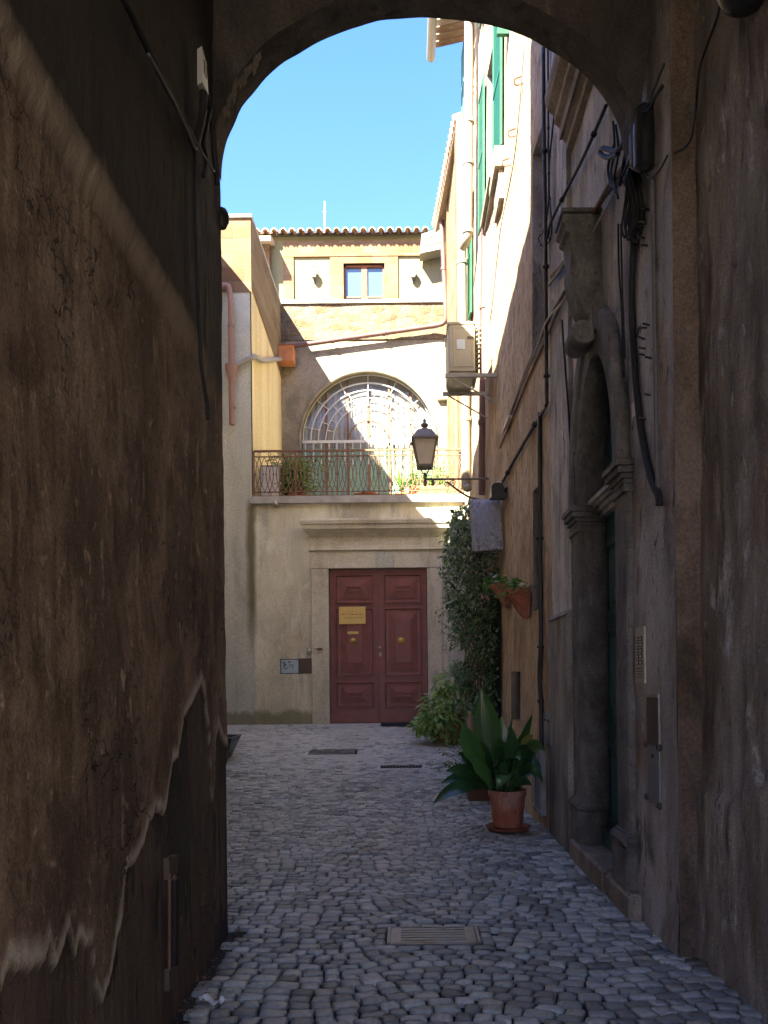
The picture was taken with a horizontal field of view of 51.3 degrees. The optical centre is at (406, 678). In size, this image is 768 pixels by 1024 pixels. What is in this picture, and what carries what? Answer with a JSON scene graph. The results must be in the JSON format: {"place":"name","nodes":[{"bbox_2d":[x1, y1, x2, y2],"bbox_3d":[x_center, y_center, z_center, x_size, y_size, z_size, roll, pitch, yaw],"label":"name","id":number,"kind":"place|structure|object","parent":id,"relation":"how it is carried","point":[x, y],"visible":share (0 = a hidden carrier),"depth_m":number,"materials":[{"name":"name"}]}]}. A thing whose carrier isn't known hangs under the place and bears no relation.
{"place":"outdoors","nodes":[
{"label":"outdoors","id":0,"kind":"place"},
{"bbox_2d":[220,18,462,232],"label":"sky","id":1,"kind":"structure","parent":0,"point":[357,122],"materials":[{"name":"blue"}]},
{"bbox_2d":[257,226,442,299],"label":"yellow house","id":2,"kind":"structure","parent":0,"point":[363,263],"depth_m":20.60,"materials":[{"name":"paint"}]},
{"bbox_2d":[310,266,316,283],"bbox_3d":[-2.373,-10.357,20.479,0.200,0.390,0.237,-1,0,0],"label":"wall lamp","id":3,"kind":"object","parent":2,"relation":"attached to","point":[313,270],"visible":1,"depth_m":20.40,"materials":[{"name":"white glass"}]},
{"bbox_2d":[323,201,325,232],"bbox_3d":[-2.189,-12.267,21.400,0.100,0.976,0.036,-1,0,0],"label":"antenna","id":4,"kind":"object","parent":2,"relation":"on","point":[324,211],"visible":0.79,"depth_m":21.38,"materials":[{"name":"white paint"}]},
{"bbox_2d":[343,265,384,298],"bbox_3d":[-1.083,-9.707,20.686,1.065,1.935,0.052,-1,0,0],"label":"window frame","id":5,"kind":"structure","parent":2,"relation":"in","point":[360,281],"depth_m":20.71,"materials":[{"name":"white wood"}]},
{"bbox_2d":[409,266,416,283],"bbox_3d":[0.164,-10.357,20.479,0.200,0.390,0.237,-1,0,0],"label":"wall lamp","id":6,"kind":"object","parent":2,"relation":"attached to","point":[412,270],"visible":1,"depth_m":20.40,"materials":[{"name":"white glass"}]},
{"bbox_2d":[226,723,540,855],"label":"courtyard paving","id":7,"kind":"structure","parent":0,"point":[347,730],"depth_m":13.31,"materials":[{"name":"grey stone"}]},
{"bbox_2d":[308,749,354,754],"bbox_3d":[-1.217,1.213,13.010,0.740,0.085,0.340,-1,0,0],"label":"drain grate","id":8,"kind":"object","parent":7,"relation":"on","point":[320,752],"visible":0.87,"depth_m":13.03,"materials":[{"name":"metal"}]},
{"bbox_2d":[380,765,421,767],"bbox_3d":[-0.076,1.327,11.950,0.620,0.058,0.140,-1,0,0],"label":"drain grate","id":9,"kind":"object","parent":7,"relation":"on","point":[401,766],"visible":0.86,"depth_m":11.94,"materials":[{"name":"metal"}]},
{"bbox_2d":[391,468,415,493],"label":"terrace grass","id":10,"kind":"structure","parent":0,"point":[399,482],"depth_m":15.93,"materials":[{"name":"green plant"}]},
{"bbox_2d":[168,723,767,1023],"bbox_3d":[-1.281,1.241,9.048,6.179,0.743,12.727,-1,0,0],"label":"cobblestones","id":11,"kind":"structure","parent":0,"point":[399,869],"depth_m":5.16,"materials":[{"name":"grey stone"}]},
{"bbox_2d":[199,994,226,1004],"bbox_3d":[-0.927,1.538,3.830,0.132,0.049,0.049,-1,0,26],"label":"paper scrap","id":12,"kind":"object","parent":11,"relation":"on","point":[208,998],"visible":1,"depth_m":3.82,"materials":[{"name":"white paper"}]},
{"bbox_2d":[227,734,241,758],"bbox_3d":[-3.014,1.086,12.598,0.712,0.374,0.713,-1,0,0],"label":"drain grate","id":13,"kind":"object","parent":11,"relation":"on","point":[233,739],"visible":0.31,"depth_m":12.60,"materials":[{"name":"plastic"}]},
{"bbox_2d":[221,214,281,724],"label":"annex block","id":14,"kind":"structure","parent":11,"relation":"on","point":[247,276],"depth_m":15.38,"materials":[{"name":"yellow paint"}]},
{"bbox_2d":[222,282,237,425],"bbox_3d":[-3.397,-6.187,15.250,0.371,2.713,0.250,-1,0,0],"label":"drainpipe","id":15,"kind":"object","parent":14,"relation":"attached to","point":[231,368],"visible":0.93,"depth_m":15.20,"materials":[{"name":"orange metal"}]},
{"bbox_2d":[236,354,281,367],"bbox_3d":[-3.092,-6.706,16.975,0.461,1.608,3.488,-1,0,0],"label":"drainpipe","id":16,"kind":"object","parent":14,"relation":"attached to","point":[245,360],"visible":0.99,"depth_m":15.43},
{"bbox_2d":[278,343,295,366],"bbox_3d":[-2.810,-7.593,18.795,0.388,0.401,0.390,-1,0,0],"label":"rain box","id":17,"kind":"object","parent":14,"relation":"attached to","point":[287,352],"visible":0.95,"depth_m":18.62,"materials":[{"name":"orange metal"}]},
{"bbox_2d":[250,448,467,726],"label":"courtyard building","id":18,"kind":"structure","parent":11,"relation":"on","point":[349,593],"depth_m":15.40,"materials":[{"name":"paint"}]},
{"bbox_2d":[260,465,279,495],"bbox_3d":[-2.680,-3.825,15.735,0.382,0.725,0.050,-1,0,0],"label":"white board","id":19,"kind":"object","parent":18,"relation":"on","point":[264,484],"visible":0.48,"depth_m":15.72,"materials":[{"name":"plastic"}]},
{"bbox_2d":[271,501,278,507],"bbox_3d":[-2.513,-3.346,15.317,0.150,0.148,0.106,-1,0,0],"label":"dome camera","id":20,"kind":"object","parent":18,"relation":"attached to","point":[275,504],"visible":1,"depth_m":15.29,"materials":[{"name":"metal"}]},
{"bbox_2d":[265,453,338,494],"bbox_3d":[-2.259,-4.025,16.226,1.716,1.117,1.572,-1,0,0],"label":"terrace bamboo","id":21,"kind":"object","parent":18,"relation":"on","point":[285,484],"visible":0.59,"depth_m":16.08,"materials":[{"name":"plant"}]},
{"bbox_2d":[330,569,378,722],"bbox_3d":[-1.006,-0.623,15.410,0.932,2.968,0.229,-1,0,0],"label":"door leaf","id":22,"kind":"structure","parent":18,"relation":"in","point":[354,639],"depth_m":15.46,"materials":[{"name":"paint"}]},
{"bbox_2d":[281,298,447,494],"bbox_3d":[-1.140,-6.213,19.330,4.250,5.550,0.740,-1,0,0],"label":"terrace storey","id":23,"kind":"object","parent":18,"relation":"on","point":[379,392],"visible":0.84,"depth_m":19.05,"materials":[{"name":"paint"}]},
{"bbox_2d":[354,492,377,494],"bbox_3d":[-0.779,-3.578,15.750,0.520,0.192,0.520,-1,0,0],"label":"terrace bowl","id":24,"kind":"object","parent":18,"relation":"on","point":[361,493],"visible":0.31,"depth_m":15.53,"materials":[{"name":"orange ceramic"}]},
{"bbox_2d":[378,569,427,722],"bbox_3d":[-0.069,-0.633,15.410,0.934,2.968,0.229,-1,0,0],"label":"door leaf","id":25,"kind":"structure","parent":18,"relation":"in","point":[402,601],"depth_m":15.46,"materials":[{"name":"paint"}]},
{"bbox_2d":[408,457,449,493],"bbox_3d":[0.471,-4.037,16.359,0.930,1.084,0.709,-1,0,11],"label":"terrace planter","id":26,"kind":"object","parent":18,"relation":"on","point":[430,485],"visible":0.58,"depth_m":16.15,"materials":[{"name":"green ceramic"}]},
{"bbox_2d":[0,0,767,1023],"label":"archway house","id":27,"kind":"structure","parent":11,"relation":"on","point":[112,684],"depth_m":3.67,"materials":[{"name":"paint"}]},
{"bbox_2d":[121,0,195,146],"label":"cable","id":28,"kind":"object","parent":27,"relation":"attached to","point":[134,19],"visible":0.7,"depth_m":3.18,"materials":[{"name":"black rubber"}]},
{"bbox_2d":[163,854,178,990],"bbox_3d":[-1.085,1.127,3.704,0.063,0.619,0.170,-1,0,0],"label":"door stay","id":29,"kind":"object","parent":27,"relation":"attached to","point":[170,867],"depth_m":3.68,"materials":[{"name":"metal"}]},
{"bbox_2d":[146,52,197,149],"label":"cable","id":30,"kind":"object","parent":27,"relation":"attached to","point":[148,54],"visible":1,"depth_m":3.47,"materials":[{"name":"black rubber"}]},
{"bbox_2d":[192,149,209,419],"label":"cable","id":31,"kind":"object","parent":27,"relation":"attached to","point":[197,266],"visible":0.96,"depth_m":4.07,"materials":[{"name":"black rubber"}]},
{"bbox_2d":[188,126,214,171],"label":"cable","id":32,"kind":"object","parent":27,"relation":"attached to","point":[200,149],"visible":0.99,"depth_m":3.94,"materials":[{"name":"black rubber"}]},
{"bbox_2d":[197,46,208,94],"bbox_3d":[-1.046,-3.105,4.119,0.033,0.182,0.152,-1,0,0],"label":"cable plate","id":33,"kind":"object","parent":27,"relation":"attached to","point":[202,80],"visible":0.96,"depth_m":4.06,"materials":[{"name":"white plastic"}]},
{"bbox_2d":[190,89,219,185],"bbox_3d":[-1.045,-2.826,4.177,0.043,0.501,0.517,-1,0,0],"label":"cable bundle","id":34,"kind":"object","parent":27,"relation":"attached to","point":[205,118],"visible":0.94,"depth_m":4.14,"materials":[{"name":"black rubber"}]},
{"bbox_2d":[220,207,228,229],"bbox_3d":[-1.135,-2.817,4.900,0.100,0.135,0.100,-1,0,0],"label":"round insulator","id":35,"kind":"object","parent":27,"relation":"attached to","point":[224,217],"visible":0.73,"depth_m":4.87,"materials":[{"name":"black ceramic"}]},
{"bbox_2d":[598,63,664,199],"bbox_3d":[1.365,-3.392,4.953,0.090,0.660,1.372,-1,0,0],"label":"cable bundle","id":36,"kind":"object","parent":27,"relation":"attached to","point":[614,151],"visible":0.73,"depth_m":5.18,"materials":[{"name":"black rubber"}]},
{"bbox_2d":[621,168,644,247],"bbox_3d":[1.396,-2.926,4.956,0.111,0.478,0.216,-1,0,0],"label":"cable coil","id":37,"kind":"object","parent":27,"relation":"hanging from","point":[632,184],"visible":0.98,"depth_m":4.90,"materials":[{"name":"black rubber"}]},
{"bbox_2d":[632,402,635,418],"bbox_3d":[1.468,-1.720,5.114,0.034,0.092,0.079,-1,0,0],"label":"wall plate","id":38,"kind":"object","parent":27,"relation":"attached to","point":[633,412],"depth_m":5.11,"materials":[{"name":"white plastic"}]},
{"bbox_2d":[634,626,645,682],"bbox_3d":[1.486,-0.148,5.050,0.044,0.354,0.204,-1,0,0],"label":"intercom","id":39,"kind":"object","parent":27,"relation":"attached to","point":[640,651],"visible":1,"depth_m":5.02,"materials":[{"name":"metal"}]},
{"bbox_2d":[629,102,654,173],"bbox_3d":[1.382,-3.177,4.721,0.168,0.400,0.126,-1,0,45],"label":"splice box","id":40,"kind":"object","parent":27,"relation":"attached to","point":[641,146],"visible":0.97,"depth_m":4.66,"materials":[{"name":"black plastic"}]},
{"bbox_2d":[628,197,662,505],"bbox_3d":[1.437,-2.157,4.839,0.038,2.334,0.556,-1,0,0],"label":"cable","id":41,"kind":"object","parent":27,"relation":"attached to","point":[655,489],"visible":0.74,"depth_m":5.01,"materials":[{"name":"black rubber"}]},
{"bbox_2d":[644,741,661,809],"bbox_3d":[1.490,0.577,4.809,0.052,0.386,0.283,-1,0,0],"label":"meter hatch","id":42,"kind":"object","parent":27,"relation":"attached to","point":[653,794],"visible":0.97,"depth_m":4.79,"materials":[{"name":"metal"}]},
{"bbox_2d":[645,694,660,746],"bbox_3d":[1.493,0.251,4.812,0.040,0.311,0.251,-1,0,0],"label":"meter hatch","id":43,"kind":"object","parent":27,"relation":"attached to","point":[653,723],"visible":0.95,"depth_m":4.79,"materials":[{"name":"metal"}]},
{"bbox_2d":[650,175,659,488],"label":"cable","id":44,"kind":"object","parent":27,"relation":"attached to","point":[654,332],"visible":0.94,"depth_m":4.66,"materials":[{"name":"black rubber"}]},
{"bbox_2d":[643,155,668,177],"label":"cable","id":45,"kind":"object","parent":27,"relation":"attached to","point":[658,171],"visible":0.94,"depth_m":4.45,"materials":[{"name":"black rubber"}]},
{"bbox_2d":[673,6,720,153],"bbox_3d":[1.517,-3.105,4.236,0.126,0.658,0.536,-1,0,0],"label":"cable","id":46,"kind":"object","parent":27,"relation":"attached to","point":[697,87],"visible":0.91,"depth_m":4.15,"materials":[{"name":"black rubber"}]},
{"bbox_2d":[716,0,763,17],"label":"passage lamp","id":47,"kind":"object","parent":27,"relation":"attached to","point":[737,8],"visible":0.98,"depth_m":3.56,"materials":[{"name":"black plastic"}]},
{"bbox_2d":[381,722,420,724],"bbox_3d":[-0.049,0.861,15.205,0.876,0.040,0.310,-1,0,0],"label":"doormat","id":48,"kind":"object","parent":11,"relation":"on","point":[395,723],"visible":0.57,"depth_m":15.05,"materials":[{"name":"black rubber"}]},
{"bbox_2d":[174,826,686,1023],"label":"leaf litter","id":49,"kind":"object","parent":11,"relation":"on","point":[204,977],"visible":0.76,"depth_m":4.26,"materials":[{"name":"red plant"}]},
{"bbox_2d":[387,925,480,947],"bbox_3d":[0.161,1.557,4.820,0.550,0.042,0.320,-1,0,0],"label":"drain grate","id":50,"kind":"object","parent":11,"relation":"in","point":[446,936],"visible":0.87,"depth_m":4.79,"materials":[{"name":"metal"}]},
{"bbox_2d":[405,671,468,744],"bbox_3d":[0.606,0.556,13.593,1.233,1.395,0.926,-1,0,-26],"label":"variegated bush","id":51,"kind":"object","parent":11,"relation":"on","point":[439,726],"visible":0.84,"depth_m":13.46,"materials":[{"name":"green plant"}]},
{"bbox_2d":[431,112,463,493],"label":"terrace side house","id":52,"kind":"structure","parent":11,"relation":"on","point":[445,209],"depth_m":17.25,"materials":[{"name":"paint"}]},
{"bbox_2d":[294,219,446,347],"bbox_3d":[-0.875,-9.243,18.854,3.698,2.876,0.255,-1,0,3],"label":"drainpipe","id":53,"kind":"object","parent":52,"relation":"attached to","point":[333,340],"visible":0.91,"depth_m":18.81,"materials":[{"name":"white metal"}]},
{"bbox_2d":[437,387,446,400],"bbox_3d":[0.850,-6.750,18.975,0.240,0.280,0.140,-1,0,0],"label":"junction box","id":54,"kind":"object","parent":52,"relation":"attached to","point":[440,391],"visible":0.79,"depth_m":18.92,"materials":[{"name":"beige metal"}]},
{"bbox_2d":[454,396,457,493],"bbox_3d":[1.044,-5.201,16.500,0.122,2.799,0.122,-1,0,0],"label":"drainpipe","id":55,"kind":"object","parent":52,"relation":"attached to","point":[455,421],"visible":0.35,"depth_m":16.46,"materials":[{"name":"white metal"}]},
{"bbox_2d":[425,738,489,800],"bbox_3d":[0.788,1.094,9.847,0.636,0.808,0.972,-1,0,44],"label":"potted shrub","id":56,"kind":"object","parent":11,"relation":"on","point":[479,795],"visible":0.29,"depth_m":9.76,"materials":[{"name":"green plant"}]},
{"bbox_2d":[433,688,544,832],"bbox_3d":[0.805,0.805,8.074,1.100,1.433,0.986,-1,0,0],"label":"potted aspidistra","id":57,"kind":"object","parent":11,"relation":"on","point":[496,755],"visible":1,"depth_m":7.93,"materials":[{"name":"plant"}]},
{"bbox_2d":[426,18,568,830],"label":"stucco house","id":58,"kind":"structure","parent":11,"relation":"on","point":[514,327],"depth_m":10.17,"materials":[{"name":"paint"}]},
{"bbox_2d":[411,418,488,498],"bbox_3d":[0.666,-3.329,12.200,1.179,1.286,0.410,-1,0,0],"label":"wall lantern","id":59,"kind":"object","parent":58,"relation":"attached to","point":[424,441],"depth_m":12.08,"materials":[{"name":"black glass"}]},
{"bbox_2d":[456,118,471,490],"bbox_3d":[1.023,-6.664,14.300,0.239,6.580,0.200,-1,0,0],"label":"drainpipe","id":60,"kind":"object","parent":58,"relation":"attached to","point":[462,264],"visible":0.56,"depth_m":14.23,"materials":[{"name":"white metal"}]},
{"bbox_2d":[458,21,474,250],"bbox_3d":[1.016,-9.954,13.469,0.251,5.393,0.335,-1,0,-17],"label":"drainpipe","id":61,"kind":"object","parent":58,"relation":"attached to","point":[468,165],"visible":1,"depth_m":13.34,"materials":[{"name":"white metal"}]},
{"bbox_2d":[434,499,500,719],"bbox_3d":[0.988,-0.681,11.750,1.160,4.242,1.802,-1,0,0],"label":"climbing plant","id":62,"kind":"object","parent":58,"relation":"attached to","point":[486,655],"visible":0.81,"depth_m":11.28,"materials":[{"name":"green plant"}]},
{"bbox_2d":[443,321,496,418],"bbox_3d":[0.934,-4.547,11.899,0.757,1.170,0.822,-1,0,0],"label":"air conditioner","id":63,"kind":"object","parent":58,"relation":"attached to","point":[462,374],"visible":0.98,"depth_m":11.50,"materials":[{"name":"beige metal"}]},
{"bbox_2d":[478,49,485,494],"bbox_3d":[1.298,-7.560,12.700,0.411,9.269,0.178,-1,0,0],"label":"drainpipe","id":64,"kind":"object","parent":58,"relation":"attached to","point":[481,471],"visible":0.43,"depth_m":12.64,"materials":[{"name":"white metal"}]},
{"bbox_2d":[468,498,502,554],"bbox_3d":[1.076,-2.091,11.045,0.446,0.807,0.730,-1,0,0],"label":"projecting wall sign","id":65,"kind":"object","parent":58,"relation":"attached to","point":[486,525],"visible":0.98,"depth_m":10.74,"materials":[{"name":"grey metal"}]},
{"bbox_2d":[468,573,510,607],"bbox_3d":[1.075,-1.135,10.311,0.554,0.448,0.641,-1,0,0],"label":"wall flowerpot","id":66,"kind":"object","parent":58,"relation":"attached to","point":[504,603],"depth_m":10.27,"materials":[{"name":"ceramic"}]},
{"bbox_2d":[489,481,507,499],"bbox_3d":[1.239,-2.476,10.593,0.295,0.265,0.425,-1,0,0],"label":"floodlight","id":67,"kind":"object","parent":58,"relation":"attached to","point":[498,490],"visible":0.94,"depth_m":10.40,"materials":[{"name":"black plastic"}]},
{"bbox_2d":[489,38,524,322],"bbox_3d":[1.304,-6.352,10.601,0.022,2.093,2.730,-1,0,-3],"label":"cable","id":68,"kind":"object","parent":58,"relation":"attached to","point":[511,174],"visible":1,"depth_m":10.07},
{"bbox_2d":[504,415,514,428],"bbox_3d":[1.321,-3.289,10.269,0.090,0.027,0.468,-1,0,0],"label":"cable box","id":69,"kind":"object","parent":58,"relation":"attached to","point":[508,419],"visible":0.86,"depth_m":10.20,"materials":[{"name":"white plastic"}]},
{"bbox_2d":[492,576,531,618],"bbox_3d":[1.189,-0.916,9.067,0.466,0.488,0.658,-1,0,0],"label":"wall flowerpot","id":70,"kind":"object","parent":58,"relation":"attached to","point":[518,597],"depth_m":8.98,"materials":[{"name":"ceramic"}]},
{"bbox_2d":[501,405,547,483],"bbox_3d":[1.355,-2.703,9.382,0.090,0.147,2.999,-1,0,-2],"label":"conduit","id":71,"kind":"object","parent":58,"relation":"attached to","point":[534,425],"visible":0.89,"depth_m":9.19,"materials":[{"name":"metal"}]},
{"bbox_2d":[499,294,564,448],"bbox_3d":[1.371,-3.315,8.992,0.080,0.283,4.129,-1,0,-1],"label":"cable","id":72,"kind":"object","parent":58,"relation":"attached to","point":[540,350],"visible":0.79,"depth_m":8.93,"materials":[{"name":"plastic"}]},
{"bbox_2d":[510,290,564,414],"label":"cable","id":73,"kind":"object","parent":58,"relation":"attached to","point":[559,299],"visible":0.48,"depth_m":8.31,"materials":[{"name":"black rubber"}]},
{"bbox_2d":[532,751,545,815],"bbox_3d":[1.398,1.082,8.481,0.071,0.665,0.539,-1,0,0],"label":"meter cabinet","id":74,"kind":"object","parent":58,"relation":"attached to","point":[538,796],"visible":0.65,"depth_m":8.21,"materials":[{"name":"metal"}]},
{"bbox_2d":[536,412,543,745],"bbox_3d":[1.394,-1.038,8.344,0.092,3.508,0.174,-1,0,0],"label":"conduit","id":75,"kind":"object","parent":58,"relation":"attached to","point":[540,646],"visible":0.96,"depth_m":8.34,"materials":[{"name":"metal"}]},
{"bbox_2d":[545,50,641,920],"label":"portal house","id":76,"kind":"structure","parent":11,"relation":"on","point":[592,779],"depth_m":6.53,"materials":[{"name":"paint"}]},
{"bbox_2d":[541,47,549,404],"bbox_3d":[1.363,-4.442,7.864,0.059,3.498,0.087,-1,0,0],"label":"conduit","id":77,"kind":"object","parent":76,"relation":"attached to","point":[545,266],"visible":0.98,"depth_m":7.85,"materials":[{"name":"metal"}]},
{"bbox_2d":[538,49,553,247],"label":"cable","id":78,"kind":"object","parent":76,"relation":"attached to","point":[549,197],"visible":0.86,"depth_m":7.62,"materials":[{"name":"black rubber"}]},
{"bbox_2d":[543,711,551,746],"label":"meter flaps","id":79,"kind":"object","parent":76,"relation":"attached to","point":[547,721],"visible":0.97,"depth_m":7.95,"materials":[{"name":"metal"}]},
{"bbox_2d":[502,186,618,435],"bbox_3d":[1.362,-3.367,7.874,0.076,0.269,5.574,-1,0,-1],"label":"cable","id":80,"kind":"object","parent":76,"relation":"attached to","point":[593,230],"visible":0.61,"depth_m":7.68,"materials":[{"name":"black rubber"}]},
{"bbox_2d":[561,319,569,444],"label":"cable","id":81,"kind":"object","parent":76,"relation":"attached to","point":[566,384],"visible":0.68,"depth_m":6.96,"materials":[{"name":"black rubber"}]},
{"bbox_2d":[546,104,607,238],"bbox_3d":[1.389,-4.155,6.679,0.053,0.314,2.160,-1,0,-1],"label":"cable","id":82,"kind":"object","parent":76,"relation":"attached to","point":[593,134],"visible":0.98,"depth_m":6.41,"materials":[{"name":"black rubber"}]},
{"bbox_2d":[548,177,618,285],"bbox_3d":[1.393,-3.544,6.478,0.054,0.500,2.414,-1,0,-1],"label":"cable","id":83,"kind":"object","parent":76,"relation":"attached to","point":[560,269],"visible":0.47,"depth_m":7.03,"materials":[{"name":"black rubber"}]},
{"bbox_2d":[549,166,620,278],"bbox_3d":[1.389,-3.524,6.317,0.062,0.518,2.360,-1,0,-1],"label":"cable","id":84,"kind":"object","parent":76,"relation":"attached to","point":[595,209],"visible":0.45,"depth_m":5.74,"materials":[{"name":"rubber"}]},
{"bbox_2d":[602,416,617,851],"bbox_3d":[1.644,-0.572,6.060,0.100,3.890,1.320,-1,0,0],"label":"door","id":85,"kind":"structure","parent":76,"relation":"in","point":[607,838],"depth_m":6.44,"materials":[{"name":"green paint"}]},
{"bbox_2d":[617,223,624,377],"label":"cable","id":86,"kind":"object","parent":76,"relation":"attached to","point":[619,279],"visible":1,"depth_m":5.31,"materials":[{"name":"black rubber"}]},
{"bbox_2d":[620,224,625,358],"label":"cable","id":87,"kind":"object","parent":76,"relation":"attached to","point":[622,293],"visible":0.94,"depth_m":5.29,"materials":[{"name":"black rubber"}]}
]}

